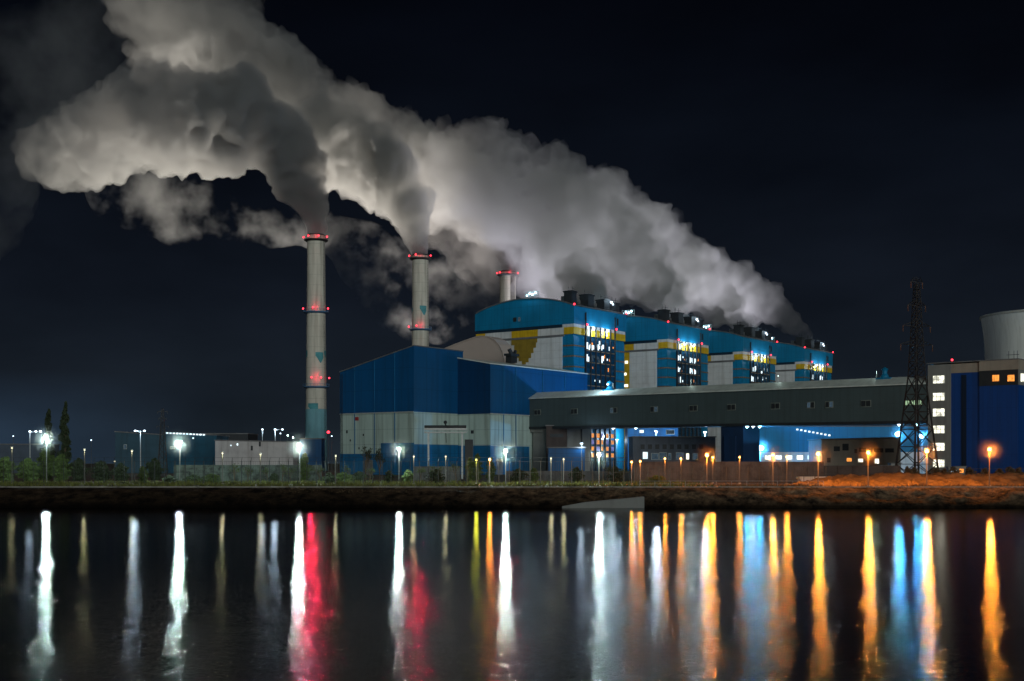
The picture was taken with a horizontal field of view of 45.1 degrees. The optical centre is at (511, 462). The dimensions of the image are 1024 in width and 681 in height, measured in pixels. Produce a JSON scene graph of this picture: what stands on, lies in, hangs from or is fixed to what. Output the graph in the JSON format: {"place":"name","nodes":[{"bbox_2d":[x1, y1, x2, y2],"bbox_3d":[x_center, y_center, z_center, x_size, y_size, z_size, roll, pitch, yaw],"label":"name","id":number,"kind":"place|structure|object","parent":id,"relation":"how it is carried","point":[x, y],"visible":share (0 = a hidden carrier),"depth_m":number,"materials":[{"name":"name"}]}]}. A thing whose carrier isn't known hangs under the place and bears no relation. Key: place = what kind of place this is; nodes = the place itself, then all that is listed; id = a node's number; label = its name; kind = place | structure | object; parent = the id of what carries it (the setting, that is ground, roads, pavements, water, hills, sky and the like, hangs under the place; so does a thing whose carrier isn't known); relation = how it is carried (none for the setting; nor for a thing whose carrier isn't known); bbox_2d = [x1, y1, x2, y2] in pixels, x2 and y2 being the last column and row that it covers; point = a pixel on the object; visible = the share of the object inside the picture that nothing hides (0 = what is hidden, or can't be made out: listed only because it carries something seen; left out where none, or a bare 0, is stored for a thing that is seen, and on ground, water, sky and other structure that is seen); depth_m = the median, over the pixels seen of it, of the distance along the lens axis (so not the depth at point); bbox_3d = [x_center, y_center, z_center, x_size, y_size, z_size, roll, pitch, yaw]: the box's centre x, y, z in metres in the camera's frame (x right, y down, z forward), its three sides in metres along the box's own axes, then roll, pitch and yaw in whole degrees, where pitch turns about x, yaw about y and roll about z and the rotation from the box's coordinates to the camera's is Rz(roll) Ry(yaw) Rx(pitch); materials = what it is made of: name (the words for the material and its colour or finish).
{"place":"outdoors","nodes":[
{"label":"outdoors","id":0,"kind":"place"},
{"bbox_2d":[114,431,163,472],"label":"warehouse","id":1,"kind":"structure","parent":0,"point":[126,443],"depth_m":470.00,"materials":[{"name":"grey metal"}]},
{"bbox_2d":[163,432,229,472],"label":"warehouse","id":2,"kind":"structure","parent":0,"point":[196,445],"depth_m":470.00,"materials":[{"name":"blue metal"}]},
{"bbox_2d":[199,433,257,440],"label":"warehouse","id":3,"kind":"structure","parent":0,"point":[242,436],"depth_m":520.00,"materials":[{"name":"metal"}]},
{"bbox_2d":[299,438,325,471],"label":"flue house","id":4,"kind":"structure","parent":0,"point":[312,447],"depth_m":556.00,"materials":[{"name":"blue metal"}]},
{"bbox_2d":[0,478,721,485],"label":"grass","id":5,"kind":"structure","parent":0,"point":[232,483],"depth_m":219.63,"materials":[{"name":"plant"}]},
{"bbox_2d":[0,464,795,485],"bbox_3d":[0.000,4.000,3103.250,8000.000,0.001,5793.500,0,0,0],"label":"ground","id":6,"kind":"structure","parent":0,"point":[500,478],"depth_m":294.41,"materials":[{"name":"plant"}]},
{"bbox_2d":[0,456,19,481],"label":"bush","id":7,"kind":"object","parent":6,"relation":"on","point":[6,459],"visible":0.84,"depth_m":261.32,"materials":[{"name":"green plant"}]},
{"bbox_2d":[15,458,40,480],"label":"bush","id":8,"kind":"object","parent":6,"relation":"on","point":[28,469],"visible":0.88,"depth_m":263.21,"materials":[{"name":"green plant"}]},
{"bbox_2d":[0,444,59,472],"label":"shed","id":9,"kind":"structure","parent":6,"relation":"on","point":[18,453],"depth_m":480.00,"materials":[{"name":"grey metal"}]},
{"bbox_2d":[36,448,56,480],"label":"bush","id":10,"kind":"object","parent":6,"relation":"on","point":[42,453],"visible":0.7,"depth_m":274.44,"materials":[{"name":"green plant"}]},
{"bbox_2d":[40,409,55,479],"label":"poplar tree","id":11,"kind":"object","parent":6,"relation":"on","point":[49,433],"visible":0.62,"depth_m":287.57,"materials":[{"name":"green plant"}]},
{"bbox_2d":[47,454,73,480],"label":"bush","id":12,"kind":"object","parent":6,"relation":"on","point":[59,459],"visible":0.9,"depth_m":267.30,"materials":[{"name":"green plant"}]},
{"bbox_2d":[56,401,71,477],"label":"poplar tree","id":13,"kind":"object","parent":6,"relation":"on","point":[63,438],"visible":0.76,"depth_m":284.63,"materials":[{"name":"green plant"}]},
{"bbox_2d":[69,458,89,480],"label":"bush","id":14,"kind":"object","parent":6,"relation":"on","point":[80,470],"visible":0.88,"depth_m":269.19,"materials":[{"name":"green plant"}]},
{"bbox_2d":[3,457,174,483],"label":"fence","id":15,"kind":"object","parent":6,"relation":"on","point":[76,471],"visible":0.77,"depth_m":235.96,"materials":[{"name":"metal"}]},
{"bbox_2d":[90,460,112,480],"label":"bush","id":16,"kind":"object","parent":6,"relation":"on","point":[101,471],"visible":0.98,"depth_m":271.19,"materials":[{"name":"green plant"}]},
{"bbox_2d":[112,462,129,480],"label":"bush","id":17,"kind":"object","parent":6,"relation":"on","point":[118,472],"visible":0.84,"depth_m":271.27,"materials":[{"name":"green plant"}]},
{"bbox_2d":[137,466,147,481],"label":"bush","id":18,"kind":"object","parent":6,"relation":"on","point":[141,474],"visible":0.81,"depth_m":239.63,"materials":[{"name":"green plant"}]},
{"bbox_2d":[145,458,167,479],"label":"bush","id":19,"kind":"object","parent":6,"relation":"on","point":[150,467],"visible":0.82,"depth_m":279.25,"materials":[{"name":"green plant"}]},
{"bbox_2d":[156,409,168,475],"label":"lattice mast","id":20,"kind":"object","parent":6,"relation":"on","point":[165,450],"visible":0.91,"depth_m":329.60,"materials":[{"name":"metal"}]},
{"bbox_2d":[161,475,177,482],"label":"bush","id":21,"kind":"object","parent":6,"relation":"on","point":[170,478],"visible":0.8,"depth_m":247.35,"materials":[{"name":"green plant"}]},
{"bbox_2d":[183,474,199,481],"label":"bush","id":22,"kind":"object","parent":6,"relation":"on","point":[191,478],"visible":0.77,"depth_m":255.08,"materials":[{"name":"green plant"}]},
{"bbox_2d":[197,473,221,481],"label":"bush","id":23,"kind":"object","parent":6,"relation":"on","point":[207,477],"visible":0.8,"depth_m":243.21,"materials":[{"name":"green plant"}]},
{"bbox_2d":[230,464,240,480],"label":"bare shrub","id":24,"kind":"object","parent":6,"relation":"on","point":[234,471],"visible":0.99,"depth_m":261.98,"materials":[{"name":"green plant"}]},
{"bbox_2d":[176,465,321,480],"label":"fence","id":25,"kind":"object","parent":6,"relation":"on","point":[229,475],"depth_m":268.00,"materials":[{"name":"metal"}]},
{"bbox_2d":[214,440,300,464],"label":"white shed","id":26,"kind":"structure","parent":6,"relation":"on","point":[241,448],"depth_m":440.00,"materials":[{"name":"grey metal"}]},
{"bbox_2d":[268,473,278,481],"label":"bush","id":27,"kind":"object","parent":6,"relation":"on","point":[274,477],"visible":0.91,"depth_m":251.49,"materials":[{"name":"green plant"}]},
{"bbox_2d":[298,452,313,480],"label":"bush","id":28,"kind":"object","parent":6,"relation":"on","point":[304,471],"visible":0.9,"depth_m":261.53,"materials":[{"name":"green plant"}]},
{"bbox_2d":[302,233,329,470],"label":"chimney","id":29,"kind":"object","parent":6,"relation":"on","point":[316,386],"visible":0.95,"depth_m":595.96,"materials":[{"name":"concrete"}]},
{"bbox_2d":[175,457,467,483],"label":"fence","id":30,"kind":"object","parent":6,"relation":"on","point":[316,482],"visible":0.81,"depth_m":233.95,"materials":[{"name":"metal"}]},
{"bbox_2d":[320,472,336,481],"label":"bush","id":31,"kind":"object","parent":6,"relation":"on","point":[331,476],"visible":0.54,"depth_m":239.54,"materials":[{"name":"green plant"}]},
{"bbox_2d":[336,472,354,481],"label":"bush","id":32,"kind":"object","parent":6,"relation":"on","point":[340,477],"visible":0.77,"depth_m":247.52,"materials":[{"name":"green plant"}]},
{"bbox_2d":[351,471,373,480],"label":"bush","id":33,"kind":"object","parent":6,"relation":"on","point":[356,475],"visible":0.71,"depth_m":255.36,"materials":[{"name":"green plant"}]},
{"bbox_2d":[360,446,374,479],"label":"bare tree","id":34,"kind":"object","parent":6,"relation":"on","point":[368,455],"visible":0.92,"depth_m":291.93,"materials":[{"name":"brown plant"}]},
{"bbox_2d":[374,448,385,479],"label":"bare tree","id":35,"kind":"object","parent":6,"relation":"on","point":[379,454],"visible":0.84,"depth_m":291.86,"materials":[{"name":"brown plant"}]},
{"bbox_2d":[384,470,395,481],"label":"bush","id":36,"kind":"object","parent":6,"relation":"on","point":[387,476],"visible":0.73,"depth_m":243.66,"materials":[{"name":"green plant"}]},
{"bbox_2d":[339,345,463,474],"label":"coal hall","id":37,"kind":"structure","parent":6,"relation":"on","point":[390,403],"depth_m":408.69,"materials":[{"name":"blue metal"}]},
{"bbox_2d":[364,460,371,474],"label":"door","id":38,"kind":"structure","parent":37,"relation":"in","point":[364,460],"depth_m":411.67,"materials":[{"name":"grey metal"}]},
{"bbox_2d":[398,469,412,481],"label":"bush","id":39,"kind":"object","parent":6,"relation":"on","point":[407,475],"visible":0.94,"depth_m":251.53,"materials":[{"name":"green plant"}]},
{"bbox_2d":[408,253,431,345],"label":"chimney","id":40,"kind":"object","parent":6,"relation":"on","point":[420,329],"visible":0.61,"depth_m":656.16,"materials":[{"name":"concrete"}]},
{"bbox_2d":[424,469,444,481],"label":"bush","id":41,"kind":"object","parent":6,"relation":"on","point":[435,473],"visible":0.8,"depth_m":239.51,"materials":[{"name":"green plant"}]},
{"bbox_2d":[414,466,459,480],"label":"concrete wall","id":42,"kind":"structure","parent":6,"relation":"on","point":[451,476],"depth_m":276.00,"materials":[{"name":"concrete"}]},
{"bbox_2d":[424,420,472,478],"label":"pipe trestle","id":43,"kind":"object","parent":6,"relation":"on","point":[468,448],"visible":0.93,"depth_m":299.70,"materials":[{"name":"metal"}]},
{"bbox_2d":[464,458,474,480],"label":"bush","id":44,"kind":"object","parent":6,"relation":"on","point":[470,467],"visible":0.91,"depth_m":261.77,"materials":[{"name":"green plant"}]},
{"bbox_2d":[471,453,483,480],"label":"bush","id":45,"kind":"object","parent":6,"relation":"on","point":[479,472],"visible":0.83,"depth_m":261.81,"materials":[{"name":"green plant"}]},
{"bbox_2d":[446,336,515,363],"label":"turbine hall","id":46,"kind":"structure","parent":6,"relation":"on","point":[489,348],"depth_m":460.26,"materials":[{"name":"metal"}]},
{"bbox_2d":[485,458,495,481],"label":"bush","id":47,"kind":"object","parent":6,"relation":"on","point":[492,471],"visible":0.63,"depth_m":261.63,"materials":[{"name":"green plant"}]},
{"bbox_2d":[497,270,517,301],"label":"chimney","id":48,"kind":"object","parent":6,"relation":"on","point":[507,284],"visible":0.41,"depth_m":713.84,"materials":[{"name":"concrete"}]},
{"bbox_2d":[506,468,532,481],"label":"bush","id":49,"kind":"object","parent":6,"relation":"on","point":[515,475],"visible":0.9,"depth_m":247.43,"materials":[{"name":"green plant"}]},
{"bbox_2d":[457,348,587,474],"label":"coal hall","id":50,"kind":"structure","parent":6,"relation":"on","point":[493,406],"depth_m":417.00,"materials":[{"name":"metal"}]},
{"bbox_2d":[496,459,502,474],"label":"door","id":51,"kind":"structure","parent":50,"relation":"in","point":[499,462],"depth_m":413.58,"materials":[{"name":"grey metal"}]},
{"bbox_2d":[529,467,539,481],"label":"bush","id":52,"kind":"object","parent":6,"relation":"on","point":[534,473],"visible":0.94,"depth_m":255.65,"materials":[{"name":"green plant"}]},
{"bbox_2d":[467,457,635,483],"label":"fence","id":53,"kind":"object","parent":6,"relation":"on","point":[530,482],"visible":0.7,"depth_m":233.96,"materials":[{"name":"metal"}]},
{"bbox_2d":[545,425,566,470],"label":"annex","id":54,"kind":"object","parent":6,"relation":"on","point":[556,437],"visible":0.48,"depth_m":420.00,"materials":[{"name":"grey metal"}]},
{"bbox_2d":[547,447,585,470],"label":"shed","id":55,"kind":"structure","parent":6,"relation":"on","point":[555,464],"depth_m":405.00,"materials":[{"name":"blue metal"}]},
{"bbox_2d":[506,471,632,480],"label":"concrete wall","id":56,"kind":"structure","parent":6,"relation":"on","point":[555,475],"depth_m":268.00,"materials":[{"name":"concrete"}]},
{"bbox_2d":[568,466,584,481],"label":"bush","id":57,"kind":"object","parent":6,"relation":"on","point":[576,473],"visible":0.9,"depth_m":243.61,"materials":[{"name":"green plant"}]},
{"bbox_2d":[567,429,589,470],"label":"annex","id":58,"kind":"object","parent":6,"relation":"on","point":[576,437],"visible":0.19,"depth_m":424.00,"materials":[{"name":"grey metal"}]},
{"bbox_2d":[604,466,624,481],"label":"bush","id":59,"kind":"object","parent":6,"relation":"on","point":[617,474],"visible":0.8,"depth_m":251.59,"materials":[{"name":"green plant"}]},
{"bbox_2d":[625,428,677,470],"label":"blue shed","id":60,"kind":"structure","parent":6,"relation":"on","point":[629,432],"depth_m":446.00,"materials":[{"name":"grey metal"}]},
{"bbox_2d":[642,475,667,482],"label":"bush","id":61,"kind":"object","parent":6,"relation":"on","point":[651,480],"visible":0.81,"depth_m":239.41,"materials":[{"name":"green plant"}]},
{"bbox_2d":[628,436,716,470],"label":"office block","id":62,"kind":"structure","parent":6,"relation":"on","point":[669,448],"depth_m":400.00,"materials":[{"name":"stone"}]},
{"bbox_2d":[651,453,658,459],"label":"window","id":63,"kind":"structure","parent":62,"relation":"in","point":[654,456],"depth_m":399.78,"materials":[{"name":"glass"}]},
{"bbox_2d":[659,452,666,459],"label":"window","id":64,"kind":"structure","parent":62,"relation":"in","point":[661,454],"depth_m":399.78,"materials":[{"name":"glass"}]},
{"bbox_2d":[676,452,683,459],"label":"window","id":65,"kind":"structure","parent":62,"relation":"in","point":[678,454],"depth_m":399.78,"materials":[{"name":"glass"}]},
{"bbox_2d":[529,367,927,470],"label":"conveyor gallery","id":66,"kind":"object","parent":6,"relation":"on","point":[740,415],"visible":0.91,"depth_m":369.64,"materials":[{"name":"metal"}]},
{"bbox_2d":[689,405,697,410],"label":"window","id":67,"kind":"structure","parent":66,"relation":"in","point":[691,407],"depth_m":378.88,"materials":[{"name":"glass"}]},
{"bbox_2d":[727,404,735,410],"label":"window","id":68,"kind":"structure","parent":66,"relation":"in","point":[729,406],"depth_m":369.11,"materials":[{"name":"glass"}]},
{"bbox_2d":[771,403,779,408],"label":"window","id":69,"kind":"structure","parent":66,"relation":"in","point":[773,405],"depth_m":358.45,"materials":[{"name":"glass"}]},
{"bbox_2d":[825,401,832,407],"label":"window","id":70,"kind":"structure","parent":66,"relation":"in","point":[828,404],"depth_m":346.32,"materials":[{"name":"glass"}]},
{"bbox_2d":[861,400,870,406],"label":"window","id":71,"kind":"structure","parent":66,"relation":"in","point":[864,403],"depth_m":338.42,"materials":[{"name":"glass"}]},
{"bbox_2d":[905,399,922,405],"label":"window","id":72,"kind":"structure","parent":66,"relation":"in","point":[907,401],"depth_m":328.85,"materials":[{"name":"glass"}]},
{"bbox_2d":[633,462,823,481],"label":"concrete wall","id":73,"kind":"structure","parent":6,"relation":"on","point":[800,469],"depth_m":256.00,"materials":[{"name":"concrete"}]},
{"bbox_2d":[643,466,826,483],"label":"fence","id":74,"kind":"object","parent":6,"relation":"on","point":[737,474],"visible":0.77,"depth_m":235.98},
{"bbox_2d":[760,426,927,473],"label":"machine hall","id":75,"kind":"structure","parent":6,"relation":"on","point":[791,442],"depth_m":452.00,"materials":[{"name":"blue painted metal cladding"},{"name":"glass"}]},
{"bbox_2d":[808,437,901,465],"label":"tan office","id":76,"kind":"structure","parent":6,"relation":"on","point":[845,451],"depth_m":372.00,"materials":[{"name":"brown concrete"}]},
{"bbox_2d":[824,466,899,476],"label":"concrete wall","id":77,"kind":"structure","parent":6,"relation":"on","point":[847,470],"depth_m":262.00,"materials":[{"name":"concrete"}]},
{"bbox_2d":[714,482,1023,485],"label":"dry grass","id":78,"kind":"structure","parent":6,"relation":"on","point":[912,484],"depth_m":207.64,"materials":[{"name":"plant"}]},
{"bbox_2d":[791,479,995,485],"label":"earth mound","id":79,"kind":"object","parent":6,"relation":"on","point":[876,482],"visible":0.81,"depth_m":211.21,"materials":[{"name":"brown soil"}]},
{"bbox_2d":[803,472,1023,484],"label":"earth mound","id":80,"kind":"object","parent":6,"relation":"on","point":[1006,478],"visible":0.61,"depth_m":216.90,"materials":[{"name":"brown soil"}]},
{"bbox_2d":[895,277,938,473],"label":"pylon","id":81,"kind":"object","parent":6,"relation":"on","point":[916,377],"visible":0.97,"depth_m":261.52,"materials":[{"name":"metal"}]},
{"bbox_2d":[948,466,960,472],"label":"bush","id":82,"kind":"object","parent":6,"relation":"on","point":[953,469],"visible":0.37,"depth_m":249.65,"materials":[{"name":"green plant"}]},
{"bbox_2d":[951,466,966,474],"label":"cabin","id":83,"kind":"object","parent":6,"relation":"on","point":[963,468],"visible":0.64,"depth_m":300.00,"materials":[{"name":"grey metal"}]},
{"bbox_2d":[964,467,976,473],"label":"bush","id":84,"kind":"object","parent":6,"relation":"on","point":[968,470],"visible":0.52,"depth_m":253.74,"materials":[{"name":"green plant"}]},
{"bbox_2d":[987,447,991,485],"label":"street lamp","id":85,"kind":"object","parent":6,"relation":"on","point":[989,449],"visible":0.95,"depth_m":207.91,"materials":[{"name":"metal"}]},
{"bbox_2d":[1004,466,1016,472],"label":"bush","id":86,"kind":"object","parent":6,"relation":"on","point":[1010,469],"visible":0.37,"depth_m":253.54,"materials":[{"name":"green plant"}]},
{"bbox_2d":[0,508,1023,680],"bbox_3d":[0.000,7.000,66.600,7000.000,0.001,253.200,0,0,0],"label":"water","id":87,"kind":"structure","parent":0,"point":[511,594],"depth_m":65.49,"materials":[{"name":"liquid"}]},
{"bbox_2d":[0,487,1023,507],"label":"riverbank","id":88,"kind":"structure","parent":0,"point":[393,497],"depth_m":193.62,"materials":[{"name":"soil"}]},
{"bbox_2d":[0,486,1023,486],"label":"kerb","id":89,"kind":"structure","parent":88,"relation":"on","point":[512,486],"depth_m":200.00,"materials":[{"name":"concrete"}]},
{"bbox_2d":[562,496,643,507],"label":"concrete slab","id":90,"kind":"structure","parent":88,"relation":"on","point":[633,502],"depth_m":190.90,"materials":[{"name":"concrete"}]},
{"bbox_2d":[265,486,1021,494],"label":"bank grass","id":91,"kind":"structure","parent":88,"relation":"on","point":[634,489],"depth_m":197.73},
{"bbox_2d":[0,0,1023,463],"label":"sky","id":92,"kind":"structure","parent":0,"point":[789,169],"materials":[{"name":"black"}]},
{"bbox_2d":[475,286,626,470],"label":"boiler house","id":93,"kind":"structure","parent":0,"point":[584,333],"depth_m":490.57,"materials":[{"name":"blue metal"}]},
{"bbox_2d":[623,305,709,469],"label":"boiler house","id":94,"kind":"structure","parent":0,"point":[662,348],"depth_m":546.12,"materials":[{"name":"blue metal"}]},
{"bbox_2d":[703,320,777,461],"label":"boiler house","id":95,"kind":"structure","parent":0,"point":[739,354],"depth_m":604.51,"materials":[{"name":"blue metal"}]},
{"bbox_2d":[771,335,833,381],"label":"boiler house","id":96,"kind":"structure","parent":0,"point":[801,359],"depth_m":663.33,"materials":[{"name":"blue metal"}]},
{"bbox_2d":[796,477,823,481],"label":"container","id":97,"kind":"object","parent":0,"point":[802,479],"visible":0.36,"depth_m":239.70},
{"bbox_2d":[927,350,1023,473],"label":"crusher house","id":98,"kind":"structure","parent":0,"point":[977,408],"depth_m":317.87,"materials":[{"name":"blue metal"}]},
{"bbox_2d":[933,375,944,383],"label":"window","id":99,"kind":"structure","parent":98,"relation":"in","point":[937,379],"depth_m":323.99,"materials":[{"name":"glass"}]},
{"bbox_2d":[933,392,944,400],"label":"window","id":100,"kind":"structure","parent":98,"relation":"in","point":[940,396],"depth_m":323.83,"materials":[{"name":"glass"}]},
{"bbox_2d":[933,408,944,416],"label":"window","id":101,"kind":"structure","parent":98,"relation":"in","point":[937,412],"depth_m":323.91,"materials":[{"name":"glass"}]},
{"bbox_2d":[933,425,944,433],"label":"window","id":102,"kind":"structure","parent":98,"relation":"in","point":[938,429],"depth_m":323.83,"materials":[{"name":"glass"}]},
{"bbox_2d":[933,442,944,450],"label":"window","id":103,"kind":"structure","parent":98,"relation":"in","point":[940,446],"depth_m":323.68,"materials":[{"name":"glass"}]},
{"bbox_2d":[933,459,944,467],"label":"window","id":104,"kind":"structure","parent":98,"relation":"in","point":[941,462],"depth_m":323.68,"materials":[{"name":"glass"}]},
{"bbox_2d":[992,374,999,381],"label":"window","id":105,"kind":"structure","parent":98,"relation":"in","point":[995,377],"depth_m":314.25,"materials":[{"name":"glass"}]},
{"bbox_2d":[1007,374,1014,381],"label":"window","id":106,"kind":"structure","parent":98,"relation":"in","point":[1010,377],"depth_m":311.85,"materials":[{"name":"glass"}]},
{"bbox_2d":[979,309,1023,359],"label":"cooling tower","id":107,"kind":"structure","parent":0,"point":[1003,333],"depth_m":685.28,"materials":[{"name":"concrete"}]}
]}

